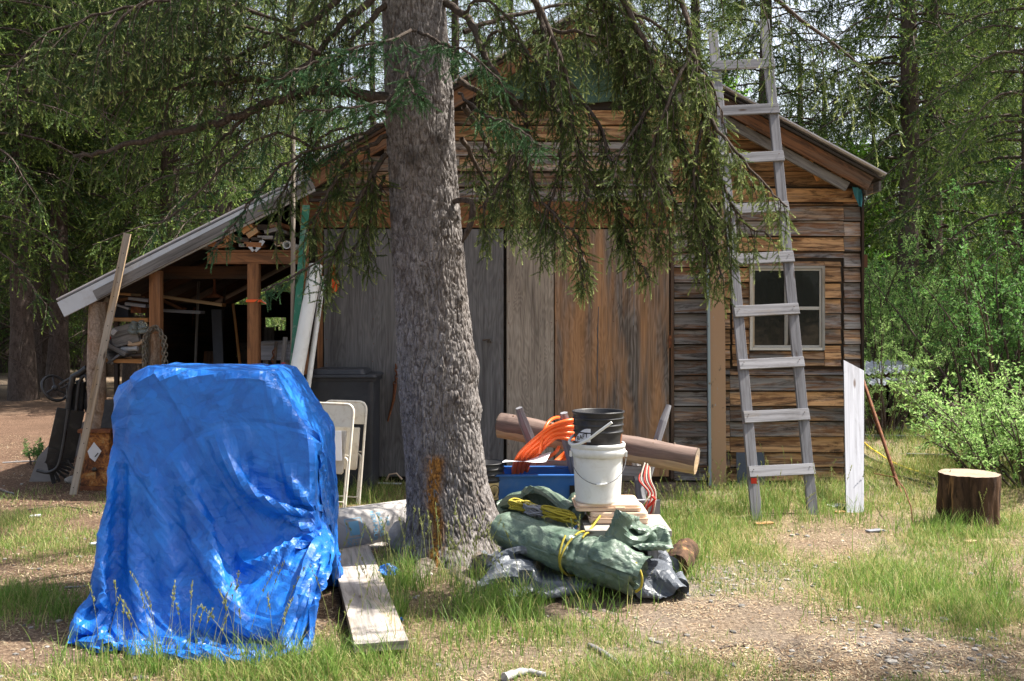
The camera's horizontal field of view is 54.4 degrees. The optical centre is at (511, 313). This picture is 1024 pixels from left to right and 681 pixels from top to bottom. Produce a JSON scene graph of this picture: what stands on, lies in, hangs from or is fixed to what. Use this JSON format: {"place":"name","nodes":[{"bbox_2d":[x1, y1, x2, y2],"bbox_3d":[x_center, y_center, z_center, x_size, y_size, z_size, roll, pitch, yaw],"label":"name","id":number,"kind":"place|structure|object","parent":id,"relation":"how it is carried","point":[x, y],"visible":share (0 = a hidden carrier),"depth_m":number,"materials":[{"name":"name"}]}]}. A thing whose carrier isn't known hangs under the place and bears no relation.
{"place":"outdoors","nodes":[
{"label":"outdoors","id":0,"kind":"place"},
{"bbox_2d":[0,320,1023,680],"bbox_3d":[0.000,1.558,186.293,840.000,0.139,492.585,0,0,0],"label":"ground","id":1,"kind":"structure","parent":0,"point":[22,420],"depth_m":5.32,"materials":[{"name":"soil"}]},
{"bbox_2d":[22,437,44,464],"bbox_3d":[-5.039,1.454,10.487,0.279,0.298,0.491,0,0,-19],"label":"tall herb","id":2,"kind":"object","parent":1,"relation":"on","point":[36,452],"visible":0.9,"depth_m":10.50,"materials":[{"name":"green plant"}]},
{"bbox_2d":[0,2,81,372],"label":"spruce tree","id":3,"kind":"object","parent":1,"relation":"on","point":[2,364],"depth_m":26.80,"materials":[{"name":"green plant"}]},
{"bbox_2d":[0,132,82,373],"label":"spruce tree","id":4,"kind":"object","parent":1,"relation":"on","point":[5,328],"visible":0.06,"depth_m":25.70,"materials":[{"name":"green plant"}]},
{"bbox_2d":[29,422,83,481],"bbox_3d":[-4.344,1.311,9.519,0.512,0.578,0.094,0,0,-10],"label":"curved sheet","id":5,"kind":"object","parent":1,"relation":"on","point":[38,476],"visible":0.31,"depth_m":9.49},
{"bbox_2d":[36,366,86,483],"bbox_3d":[-4.111,1.022,9.154,0.480,1.091,0.216,0,0,-22],"label":"snow sled","id":6,"kind":"object","parent":1,"relation":"on","point":[64,436],"visible":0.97,"depth_m":9.13,"materials":[{"name":"black plastic"}]},
{"bbox_2d":[0,0,150,370],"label":"spruce tree","id":7,"kind":"object","parent":1,"relation":"on","point":[6,28],"visible":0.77,"depth_m":17.09,"materials":[{"name":"green plant"}]},
{"bbox_2d":[0,0,159,391],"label":"spruce tree","id":8,"kind":"object","parent":1,"relation":"on","point":[41,348],"visible":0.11,"depth_m":20.31,"materials":[{"name":"green plant"}]},
{"bbox_2d":[0,0,165,396],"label":"spruce tree","id":9,"kind":"object","parent":1,"relation":"on","point":[58,360],"visible":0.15,"depth_m":19.18,"materials":[{"name":"green plant"}]},
{"bbox_2d":[0,0,168,400],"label":"spruce tree","id":10,"kind":"object","parent":1,"relation":"on","point":[23,384],"visible":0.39,"depth_m":18.30,"materials":[{"name":"green plant"}]},
{"bbox_2d":[78,428,112,490],"bbox_3d":[-3.772,1.322,9.148,0.296,0.555,0.344,0,0,0],"label":"heater box","id":11,"kind":"object","parent":1,"relation":"on","point":[96,463],"visible":0.72,"depth_m":9.00,"materials":[{"name":"cardboard"}]},
{"bbox_2d":[101,400,113,427],"bbox_3d":[-3.742,0.915,9.090,0.255,0.255,0.059,0,0,0],"label":"black panel","id":12,"kind":"object","parent":11,"relation":"on","point":[106,422],"visible":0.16,"depth_m":9.08,"materials":[{"name":"plastic"}]},
{"bbox_2d":[69,233,130,494],"bbox_3d":[-3.668,0.446,8.875,0.517,2.340,0.036,0,0,-14],"label":"lath","id":13,"kind":"object","parent":1,"relation":"on","point":[96,382],"visible":1,"depth_m":8.87,"materials":[{"name":"brown"}]},
{"bbox_2d":[6,0,195,377],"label":"spruce tree","id":14,"kind":"object","parent":1,"relation":"on","point":[83,362],"visible":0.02,"depth_m":24.78,"materials":[{"name":"green plant"}]},
{"bbox_2d":[32,0,202,382],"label":"spruce tree","id":15,"kind":"object","parent":1,"relation":"on","point":[129,370],"visible":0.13,"depth_m":21.07,"materials":[{"name":"green plant"}]},
{"bbox_2d":[32,0,213,376],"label":"spruce tree","id":16,"kind":"object","parent":1,"relation":"on","point":[109,370],"visible":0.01,"depth_m":25.25,"materials":[{"name":"green plant"}]},
{"bbox_2d":[106,296,148,394],"bbox_3d":[-3.632,0.726,9.470,0.487,1.787,0.420,0,0,0],"label":"shelf","id":17,"kind":"object","parent":1,"relation":"on","point":[116,320],"visible":0.21,"depth_m":9.36,"materials":[{"name":"brown wood"}]},
{"bbox_2d":[108,339,135,355],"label":"board","id":18,"kind":"object","parent":17,"relation":"on","point":[111,346],"visible":0.51,"depth_m":9.27,"materials":[{"name":"grey wood"}]},
{"bbox_2d":[111,323,140,346],"bbox_3d":[-3.624,0.201,9.370,0.285,0.240,0.140,0,0,0],"label":"wood block","id":19,"kind":"object","parent":18,"relation":"on","point":[121,337],"depth_m":9.30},
{"bbox_2d":[148,334,159,364],"bbox_3d":[-3.235,0.907,9.000,0.109,1.447,0.110,0,0,0],"label":"post stub","id":20,"kind":"object","parent":1,"relation":"on","point":[154,350],"visible":0.22,"depth_m":8.96,"materials":[{"name":"brown wood"}]},
{"bbox_2d":[141,325,167,367],"bbox_3d":[-3.193,0.561,8.929,0.228,0.920,0.121,0,0,0],"label":"chain","id":21,"kind":"object","parent":20,"relation":"hanging from","point":[145,349],"visible":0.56,"depth_m":8.90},
{"bbox_2d":[35,0,289,348],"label":"spruce tree","id":22,"kind":"object","parent":1,"relation":"on","point":[167,153],"visible":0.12,"depth_m":19.21,"materials":[{"name":"green plant"}]},
{"bbox_2d":[194,281,199,362],"bbox_3d":[-3.318,0.628,10.425,0.032,1.948,0.329,0,0,-4],"label":"long stick","id":23,"kind":"object","parent":1,"relation":"on","point":[197,324],"visible":0.41,"depth_m":10.49,"materials":[{"name":"grey wood"}]},
{"bbox_2d":[68,362,342,664],"bbox_3d":[-1.557,0.941,5.332,1.329,1.348,1.694,0,0,0],"label":"tarpaulin","id":24,"kind":"object","parent":1,"relation":"on","point":[219,476],"visible":0.94,"depth_m":5.04,"materials":[{"name":"blue plastic"}]},
{"bbox_2d":[80,0,338,329],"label":"spruce tree","id":25,"kind":"object","parent":1,"relation":"on","point":[226,198],"visible":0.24,"depth_m":17.63,"materials":[{"name":"green plant"}]},
{"bbox_2d":[211,309,223,363],"bbox_3d":[-3.099,0.778,10.560,0.097,1.644,0.234,0,0,-44],"label":"board","id":26,"kind":"object","parent":1,"relation":"on","point":[217,339],"visible":0.36,"depth_m":10.58,"materials":[{"name":"wood"}]},
{"bbox_2d":[183,0,364,329],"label":"spruce tree","id":27,"kind":"object","parent":1,"relation":"on","point":[321,116],"visible":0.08,"depth_m":20.90,"materials":[{"name":"green plant"}]},
{"bbox_2d":[261,340,290,364],"bbox_3d":[-2.254,0.938,9.660,0.285,1.344,0.480,0,0,0],"label":"work bench","id":28,"kind":"object","parent":1,"relation":"on","point":[267,348],"visible":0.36,"depth_m":9.45,"materials":[{"name":"white wood"}]},
{"bbox_2d":[290,57,294,354],"bbox_3d":[-1.949,-0.355,8.866,0.046,3.931,0.057,0,0,22],"label":"pole","id":29,"kind":"object","parent":1,"relation":"on","point":[292,258],"visible":0.3,"depth_m":8.85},
{"bbox_2d":[290,205,309,364],"bbox_3d":[-1.922,0.315,8.815,0.068,2.577,0.335,0,0,34],"label":"wooden strip","id":30,"kind":"object","parent":1,"relation":"on","point":[298,292],"visible":0.36,"depth_m":8.85,"materials":[{"name":"green paint"}]},
{"bbox_2d":[291,263,322,375],"bbox_3d":[-1.881,0.584,8.640,0.124,2.074,0.832,0,0,18],"label":"board","id":31,"kind":"object","parent":1,"relation":"on","point":[302,338],"visible":0.43,"depth_m":8.75,"materials":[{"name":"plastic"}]},
{"bbox_2d":[306,276,325,387],"bbox_3d":[-1.790,0.635,8.750,0.048,1.944,0.664,0,0,14],"label":"board","id":32,"kind":"object","parent":1,"relation":"on","point":[312,351],"visible":0.33,"depth_m":8.85,"materials":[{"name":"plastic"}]},
{"bbox_2d":[320,402,354,507],"bbox_3d":[-1.520,1.172,8.257,0.432,0.871,0.059,0,-10,22],"label":"folding chair","id":33,"kind":"object","parent":1,"relation":"on","point":[341,414],"visible":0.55,"depth_m":8.22,"materials":[{"name":"beige paint"}]},
{"bbox_2d":[304,367,382,491],"bbox_3d":[-1.534,1.056,9.119,0.661,1.113,0.525,0,0,0],"label":"trash bin","id":34,"kind":"object","parent":1,"relation":"on","point":[347,383],"visible":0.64,"depth_m":8.90,"materials":[{"name":"plastic"}]},
{"bbox_2d":[326,400,367,503],"bbox_3d":[-1.450,1.172,8.479,0.432,0.871,0.059,0,-10,18],"label":"folding chair","id":35,"kind":"object","parent":1,"relation":"on","point":[361,411],"visible":0.5,"depth_m":8.43,"materials":[{"name":"beige paint"}]},
{"bbox_2d":[321,0,385,147],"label":"spruce tree","id":36,"kind":"object","parent":1,"relation":"on","point":[371,122],"visible":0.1,"depth_m":35.72,"materials":[{"name":"green plant"}]},
{"bbox_2d":[337,500,405,548],"bbox_3d":[-0.880,1.428,6.679,1.000,0.310,0.312,0,0,-37],"label":"form tube","id":37,"kind":"object","parent":1,"relation":"on","point":[355,518],"visible":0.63,"depth_m":6.48,"materials":[{"name":"cardboard"}]},
{"bbox_2d":[338,544,407,652],"bbox_3d":[-0.848,1.530,5.610,0.250,0.072,2.039,0,0,-14],"label":"board","id":38,"kind":"object","parent":1,"relation":"on","point":[349,584],"visible":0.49,"depth_m":5.19,"materials":[{"name":"grey wood"}]},
{"bbox_2d":[386,521,405,552],"bbox_3d":[-0.716,1.429,6.348,0.137,0.216,0.144,0,0,-44],"label":"rock","id":39,"kind":"object","parent":1,"relation":"on","point":[395,531],"visible":0.44,"depth_m":6.30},
{"bbox_2d":[374,0,522,120],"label":"spruce tree","id":40,"kind":"object","parent":1,"relation":"on","point":[456,26],"visible":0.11,"depth_m":27.85,"materials":[{"name":"green plant"}]},
{"bbox_2d":[0,0,906,620],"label":"spruce tree","id":41,"kind":"object","parent":1,"relation":"on","point":[438,380],"visible":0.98,"depth_m":5.88,"materials":[{"name":"green plant"}]},
{"bbox_2d":[56,9,886,481],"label":"wooden shed","id":42,"kind":"structure","parent":1,"relation":"on","point":[546,347],"depth_m":9.41,"materials":[{"name":"brown wood"}]},
{"bbox_2d":[163,295,225,306],"bbox_3d":[-3.174,-0.127,9.900,0.624,0.114,0.150,0,0,0],"label":"board","id":43,"kind":"object","parent":42,"relation":"attached to","point":[194,300],"visible":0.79,"depth_m":9.82,"materials":[{"name":"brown wood"}]},
{"bbox_2d":[324,229,462,475],"bbox_3d":[-1.121,0.371,9.432,1.313,2.338,0.045,0,0,0],"label":"door","id":44,"kind":"structure","parent":42,"relation":"in","point":[351,334],"depth_m":9.41,"materials":[{"name":"wood"}]},
{"bbox_2d":[464,229,502,459],"bbox_3d":[-0.265,0.371,9.409,0.369,2.338,0.093,0,0,0],"label":"door","id":45,"kind":"structure","parent":42,"relation":"in","point":[484,286],"depth_m":9.41,"materials":[{"name":"wood"}]},
{"bbox_2d":[507,229,553,465],"bbox_3d":[0.172,0.371,9.431,0.444,2.338,0.049,0,0,0],"label":"door","id":46,"kind":"structure","parent":42,"relation":"in","point":[530,305],"depth_m":9.41,"materials":[{"name":"wood"}]},
{"bbox_2d":[555,229,671,475],"bbox_3d":[0.955,0.371,9.425,1.101,2.338,0.060,0,0,0],"label":"door","id":47,"kind":"structure","parent":42,"relation":"in","point":[638,341],"depth_m":9.41,"materials":[{"name":"brown wood"}]},
{"bbox_2d":[749,266,824,349],"bbox_3d":[2.604,-0.053,9.444,0.708,0.799,0.072,0,0,0],"label":"window","id":48,"kind":"structure","parent":42,"relation":"in","point":[765,332],"depth_m":9.44,"materials":[{"name":"paint"}]},
{"bbox_2d":[485,459,504,507],"bbox_3d":[-0.180,1.224,6.850,0.266,0.412,0.266,0,0,0],"label":"nursery pot","id":49,"kind":"object","parent":1,"relation":"on","point":[494,467],"visible":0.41,"depth_m":6.75,"materials":[{"name":"black plastic"}]},
{"bbox_2d":[461,0,552,59],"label":"spruce tree","id":50,"kind":"object","parent":1,"relation":"on","point":[509,9],"visible":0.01,"depth_m":31.77,"materials":[{"name":"green plant"}]},
{"bbox_2d":[0,420,1023,680],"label":"grass","id":51,"kind":"structure","parent":1,"relation":"on","point":[604,668],"depth_m":5.61,"materials":[{"name":"plant"}]},
{"bbox_2d":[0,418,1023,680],"bbox_3d":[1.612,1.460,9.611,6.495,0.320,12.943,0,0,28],"label":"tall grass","id":52,"kind":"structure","parent":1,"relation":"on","point":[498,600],"depth_m":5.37,"materials":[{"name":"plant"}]},
{"bbox_2d":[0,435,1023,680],"bbox_3d":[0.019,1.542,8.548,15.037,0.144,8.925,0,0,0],"label":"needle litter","id":53,"kind":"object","parent":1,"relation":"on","point":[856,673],"visible":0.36,"depth_m":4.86,"materials":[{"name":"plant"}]},
{"bbox_2d":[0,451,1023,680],"bbox_3d":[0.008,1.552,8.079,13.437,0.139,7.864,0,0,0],"label":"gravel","id":54,"kind":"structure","parent":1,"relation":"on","point":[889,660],"depth_m":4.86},
{"bbox_2d":[501,668,545,680],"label":"fallen stick","id":55,"kind":"object","parent":1,"relation":"on","point":[510,674],"visible":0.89,"depth_m":4.39,"materials":[{"name":"grey wood"}]},
{"bbox_2d":[495,466,576,528],"bbox_3d":[0.184,1.322,6.950,0.625,0.457,0.410,0,0,0],"label":"plastic tub","id":56,"kind":"object","parent":1,"relation":"on","point":[559,480],"visible":0.28,"depth_m":6.77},
{"bbox_2d":[477,554,600,598],"bbox_3d":[0.154,1.470,5.650,0.703,0.198,0.398,0,0,0],"label":"tarpaulin","id":57,"kind":"object","parent":1,"relation":"on","point":[521,560],"visible":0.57,"depth_m":5.60,"materials":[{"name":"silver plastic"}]},
{"bbox_2d":[496,485,584,526],"bbox_3d":[0.278,1.302,6.389,0.483,0.429,0.818,0,0,-44],"label":"tarpaulin","id":58,"kind":"object","parent":1,"relation":"on","point":[540,495],"visible":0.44,"depth_m":6.37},
{"bbox_2d":[88,414,1016,669],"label":"grass stalks","id":59,"kind":"object","parent":1,"relation":"on","point":[362,568],"depth_m":5.66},
{"bbox_2d":[481,527,676,594],"bbox_3d":[0.357,1.461,6.058,1.162,0.273,0.900,0,0,0],"label":"tarpaulin","id":60,"kind":"object","parent":1,"relation":"on","point":[664,556],"visible":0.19,"depth_m":5.79,"materials":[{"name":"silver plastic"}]},
{"bbox_2d":[490,512,653,595],"bbox_3d":[0.372,1.372,5.758,0.984,0.386,0.448,0,0,33],"label":"rolled tarpaulin","id":61,"kind":"object","parent":60,"relation":"on","point":[573,552],"visible":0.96,"depth_m":5.58,"materials":[{"name":"green plastic"}]},
{"bbox_2d":[508,498,536,512],"bbox_3d":[0.074,1.166,6.003,0.202,0.098,0.130,0,0,0],"label":"rope hank","id":62,"kind":"object","parent":61,"relation":"on","point":[517,504],"visible":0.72,"depth_m":5.97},
{"bbox_2d":[523,503,550,518],"bbox_3d":[0.152,1.178,5.942,0.179,0.098,0.122,0,0,0],"label":"rope hank","id":63,"kind":"object","parent":61,"relation":"on","point":[533,510],"visible":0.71,"depth_m":5.90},
{"bbox_2d":[540,505,577,524],"bbox_3d":[0.278,1.194,5.902,0.223,0.112,0.132,0,0,0],"label":"rope hank","id":64,"kind":"object","parent":61,"relation":"on","point":[559,515],"visible":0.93,"depth_m":5.86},
{"bbox_2d":[516,404,670,530],"bbox_3d":[0.557,1.151,7.280,1.155,0.948,0.674,0,0,14],"label":"sawbuck","id":65,"kind":"object","parent":1,"relation":"on","point":[631,472],"visible":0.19,"depth_m":7.29,"materials":[{"name":"grey wood"}]},
{"bbox_2d":[495,413,699,473],"bbox_3d":[0.609,0.949,7.337,1.537,0.381,0.183,0,0,22],"label":"log","id":66,"kind":"object","parent":65,"relation":"on","point":[664,455],"visible":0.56,"depth_m":7.12,"materials":[{"name":"brown wood"}]},
{"bbox_2d":[511,416,574,473],"bbox_3d":[0.349,0.996,7.314,0.492,0.525,0.839,0,0,29],"label":"hose coil","id":67,"kind":"object","parent":66,"relation":"on","point":[538,444],"visible":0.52,"depth_m":6.98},
{"bbox_2d":[638,462,656,513],"bbox_3d":[0.951,1.258,6.895,0.156,0.426,0.212,0,0,25],"label":"cord bundle","id":68,"kind":"object","parent":65,"relation":"hanging from","point":[652,500],"visible":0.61,"depth_m":6.86,"materials":[{"name":"red fabric"}]},
{"bbox_2d":[580,514,671,558],"bbox_3d":[0.668,1.421,5.930,0.496,0.358,0.460,0,0,0],"label":"plank bench","id":69,"kind":"object","parent":1,"relation":"on","point":[597,530],"visible":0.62,"depth_m":5.86,"materials":[{"name":"grey wood"}]},
{"bbox_2d":[586,502,649,523],"bbox_3d":[0.632,1.205,6.027,0.362,0.066,0.358,0,0,0],"label":"storage case","id":70,"kind":"object","parent":69,"relation":"on","point":[606,517],"visible":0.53,"depth_m":5.87,"materials":[{"name":"beige wood"}]},
{"bbox_2d":[572,495,641,510],"bbox_3d":[0.572,1.148,6.037,0.402,0.043,0.338,0,0,0],"label":"wooden board","id":71,"kind":"object","parent":70,"relation":"on","point":[628,503],"visible":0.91,"depth_m":5.89,"materials":[{"name":"beige wood"}]},
{"bbox_2d":[569,440,626,504],"bbox_3d":[0.517,0.950,6.000,0.344,0.350,0.330,0,0,0],"label":"bucket","id":72,"kind":"object","parent":71,"relation":"on","point":[598,471],"visible":0.87,"depth_m":5.87,"materials":[{"name":"white plastic"}]},
{"bbox_2d":[568,408,624,445],"bbox_3d":[0.512,0.762,5.982,0.316,0.355,0.355,0,0,22],"label":"bucket","id":73,"kind":"object","parent":72,"relation":"in","point":[598,426],"visible":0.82,"depth_m":5.88,"materials":[{"name":"black plastic"}]},
{"bbox_2d":[604,509,673,550],"bbox_3d":[0.680,1.232,5.673,0.443,0.277,0.319,0,0,0],"label":"tarpaulin","id":74,"kind":"object","parent":69,"relation":"on","point":[631,531],"visible":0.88,"depth_m":5.56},
{"bbox_2d":[634,555,688,599],"bbox_3d":[0.829,1.506,5.724,0.352,0.152,0.458,0,0,0],"label":"tarpaulin","id":75,"kind":"object","parent":1,"relation":"on","point":[665,575],"visible":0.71,"depth_m":5.61,"materials":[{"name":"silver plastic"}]},
{"bbox_2d":[668,538,698,574],"bbox_3d":[1.067,1.526,6.235,0.186,0.181,0.458,0,0,18],"label":"rotten log","id":76,"kind":"object","parent":1,"relation":"on","point":[683,555],"visible":0.66,"depth_m":6.10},
{"bbox_2d":[618,0,788,106],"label":"spruce tree","id":77,"kind":"object","parent":1,"relation":"on","point":[695,11],"visible":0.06,"depth_m":24.70,"materials":[{"name":"green plant"}]},
{"bbox_2d":[706,235,725,485],"bbox_3d":[1.916,0.465,9.330,0.174,2.399,0.095,0,0,0],"label":"board","id":78,"kind":"object","parent":1,"relation":"on","point":[716,387],"visible":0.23,"depth_m":9.31,"materials":[{"name":"paint"}]},
{"bbox_2d":[736,452,764,485],"bbox_3d":[2.232,1.475,9.310,0.263,0.345,0.072,0,0,0],"label":"slate panel","id":79,"kind":"object","parent":1,"relation":"on","point":[740,457],"visible":0.36,"depth_m":9.32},
{"bbox_2d":[708,19,818,519],"bbox_3d":[2.112,-0.529,8.415,0.603,4.290,1.364,0,0,-3],"label":"ladder","id":80,"kind":"object","parent":1,"relation":"on","point":[800,414],"visible":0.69,"depth_m":8.27,"materials":[{"name":"grey wood"}]},
{"bbox_2d":[674,0,897,250],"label":"spruce tree","id":81,"kind":"object","parent":1,"relation":"on","point":[762,97],"visible":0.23,"depth_m":20.60,"materials":[{"name":"green plant"}]},
{"bbox_2d":[777,38,835,140],"bbox_3d":[7.712,-2.513,26.986,3.739,10.103,3.961,0,0,-45],"label":"spruce tree","id":82,"kind":"object","parent":1,"relation":"on","point":[801,85],"depth_m":26.94,"materials":[{"name":"green plant"}]},
{"bbox_2d":[843,360,863,512],"bbox_3d":[2.977,1.022,8.634,0.183,1.177,1.339,0,0,18],"label":"board","id":83,"kind":"object","parent":1,"relation":"on","point":[853,380],"visible":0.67,"depth_m":8.62,"materials":[{"name":"white wood"}]},
{"bbox_2d":[837,132,896,323],"bbox_3d":[7.553,-1.280,22.496,2.284,5.847,1.940,0,0,16],"label":"aspen tree","id":84,"kind":"object","parent":1,"relation":"on","point":[863,152],"visible":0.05,"depth_m":22.19,"materials":[{"name":"green plant"}]},
{"bbox_2d":[848,53,899,332],"bbox_3d":[9.899,-2.714,26.863,3.016,8.685,2.875,0,0,-15],"label":"spruce tree","id":85,"kind":"object","parent":1,"relation":"on","point":[871,141],"visible":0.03,"depth_m":26.83,"materials":[{"name":"green plant"}]},
{"bbox_2d":[864,379,901,492],"bbox_3d":[3.410,1.093,9.227,0.034,1.074,0.762,0,0,-9],"label":"iron bar","id":86,"kind":"object","parent":1,"relation":"on","point":[889,459],"visible":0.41,"depth_m":9.19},
{"bbox_2d":[867,377,914,429],"bbox_3d":[5.210,1.273,13.925,0.763,0.753,0.450,0,0,0],"label":"metal sheet","id":87,"kind":"object","parent":1,"relation":"on","point":[875,396],"visible":0.24,"depth_m":13.80,"materials":[{"name":"grey metal"}]},
{"bbox_2d":[864,360,919,425],"bbox_3d":[5.438,1.173,14.650,0.806,0.954,0.900,0,0,0],"label":"metal sheet","id":88,"kind":"object","parent":1,"relation":"on","point":[869,366],"visible":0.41,"depth_m":14.52,"materials":[{"name":"grey metal"}]},
{"bbox_2d":[762,0,1023,396],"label":"spruce tree","id":89,"kind":"object","parent":1,"relation":"on","point":[908,28],"visible":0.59,"depth_m":18.77,"materials":[{"name":"green plant"}]},
{"bbox_2d":[865,160,920,355],"bbox_3d":[9.872,-1.302,26.101,2.284,5.847,1.940,0,0,-22],"label":"aspen tree","id":90,"kind":"object","parent":1,"relation":"on","point":[884,228],"visible":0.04,"depth_m":25.92,"materials":[{"name":"green plant"}]},
{"bbox_2d":[796,0,1022,391],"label":"spruce tree","id":91,"kind":"object","parent":1,"relation":"on","point":[929,245],"visible":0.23,"depth_m":20.15,"materials":[{"name":"green plant"}]},
{"bbox_2d":[864,315,956,434],"bbox_3d":[4.998,0.824,13.003,1.458,1.637,1.749,0,0,29],"label":"willow bush","id":92,"kind":"object","parent":1,"relation":"on","point":[897,401],"visible":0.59,"depth_m":12.89,"materials":[{"name":"green plant"}]},
{"bbox_2d":[864,205,971,378],"bbox_3d":[6.116,-0.091,17.207,3.084,3.463,3.700,0,0,-30],"label":"willow bush","id":93,"kind":"object","parent":1,"relation":"on","point":[893,270],"visible":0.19,"depth_m":16.52,"materials":[{"name":"green plant"}]},
{"bbox_2d":[864,249,973,415],"bbox_3d":[5.818,0.304,15.824,2.859,2.676,2.384,0,0,0],"label":"willow bush","id":94,"kind":"object","parent":1,"relation":"on","point":[872,348],"visible":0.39,"depth_m":15.28,"materials":[{"name":"green plant"}]},
{"bbox_2d":[864,277,981,401],"bbox_3d":[7.095,0.454,17.693,2.523,2.361,2.103,0,0,-2],"label":"willow bush","id":95,"kind":"object","parent":1,"relation":"on","point":[950,370],"visible":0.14,"depth_m":17.24,"materials":[{"name":"green plant"}]},
{"bbox_2d":[864,196,1019,351],"bbox_3d":[9.386,-0.524,22.854,5.241,4.337,3.655,0,0,-30],"label":"willow bush","id":96,"kind":"object","parent":1,"relation":"on","point":[963,270],"visible":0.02,"depth_m":22.59,"materials":[{"name":"green plant"}]},
{"bbox_2d":[864,0,1023,416],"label":"spruce tree","id":97,"kind":"object","parent":1,"relation":"on","point":[994,60],"visible":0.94,"depth_m":15.53,"materials":[{"name":"green plant"}]},
{"bbox_2d":[864,179,1023,423],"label":"willow bush","id":98,"kind":"object","parent":1,"relation":"on","point":[989,346],"visible":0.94,"depth_m":13.64,"materials":[{"name":"green plant"}]},
{"bbox_2d":[864,213,1023,414],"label":"willow bush","id":99,"kind":"object","parent":1,"relation":"on","point":[914,299],"visible":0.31,"depth_m":16.04,"materials":[{"name":"green plant"}]},
{"bbox_2d":[877,192,1020,397],"bbox_3d":[9.193,-0.442,18.354,5.022,4.156,3.503,0,0,-29],"label":"willow bush","id":100,"kind":"object","parent":1,"relation":"on","point":[933,235],"visible":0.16,"depth_m":18.60,"materials":[{"name":"green plant"}]},
{"bbox_2d":[886,350,1023,476],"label":"willow shrub","id":101,"kind":"object","parent":1,"relation":"on","point":[989,394],"visible":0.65,"depth_m":9.90,"materials":[{"name":"green plant"}]},
{"bbox_2d":[891,1,1021,358],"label":"spruce tree","id":102,"kind":"object","parent":1,"relation":"on","point":[946,248],"visible":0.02,"depth_m":26.76,"materials":[{"name":"green plant"}]},
{"bbox_2d":[898,0,1023,368],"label":"spruce tree","id":103,"kind":"object","parent":1,"relation":"on","point":[1014,68],"visible":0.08,"depth_m":23.82,"materials":[{"name":"green plant"}]},
{"bbox_2d":[898,161,1023,382],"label":"willow bush","id":104,"kind":"object","parent":1,"relation":"on","point":[1003,232],"visible":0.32,"depth_m":15.43,"materials":[{"name":"green plant"}]},
{"bbox_2d":[901,365,1023,487],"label":"willow shrub","id":105,"kind":"object","parent":1,"relation":"on","point":[971,439],"visible":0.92,"depth_m":9.30,"materials":[{"name":"green plant"}]},
{"bbox_2d":[935,469,1001,530],"bbox_3d":[3.476,1.417,7.593,0.450,0.406,0.462,0,0,-36],"label":"tree stump","id":106,"kind":"object","parent":1,"relation":"on","point":[958,488],"visible":0.92,"depth_m":7.42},
{"bbox_2d":[943,160,1004,326],"bbox_3d":[11.122,-1.097,24.136,1.811,5.457,2.132,0,0,-8],"label":"aspen tree","id":107,"kind":"object","parent":1,"relation":"on","point":[957,221],"visible":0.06,"depth_m":23.88,"materials":[{"name":"green plant"}]},
{"bbox_2d":[926,388,1023,465],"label":"willow shrub","id":108,"kind":"object","parent":1,"relation":"on","point":[974,423],"visible":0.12,"depth_m":10.53,"materials":[{"name":"green plant"}]},
{"bbox_2d":[69,0,1021,284],"label":"sky","id":109,"kind":"structure","parent":0,"point":[843,28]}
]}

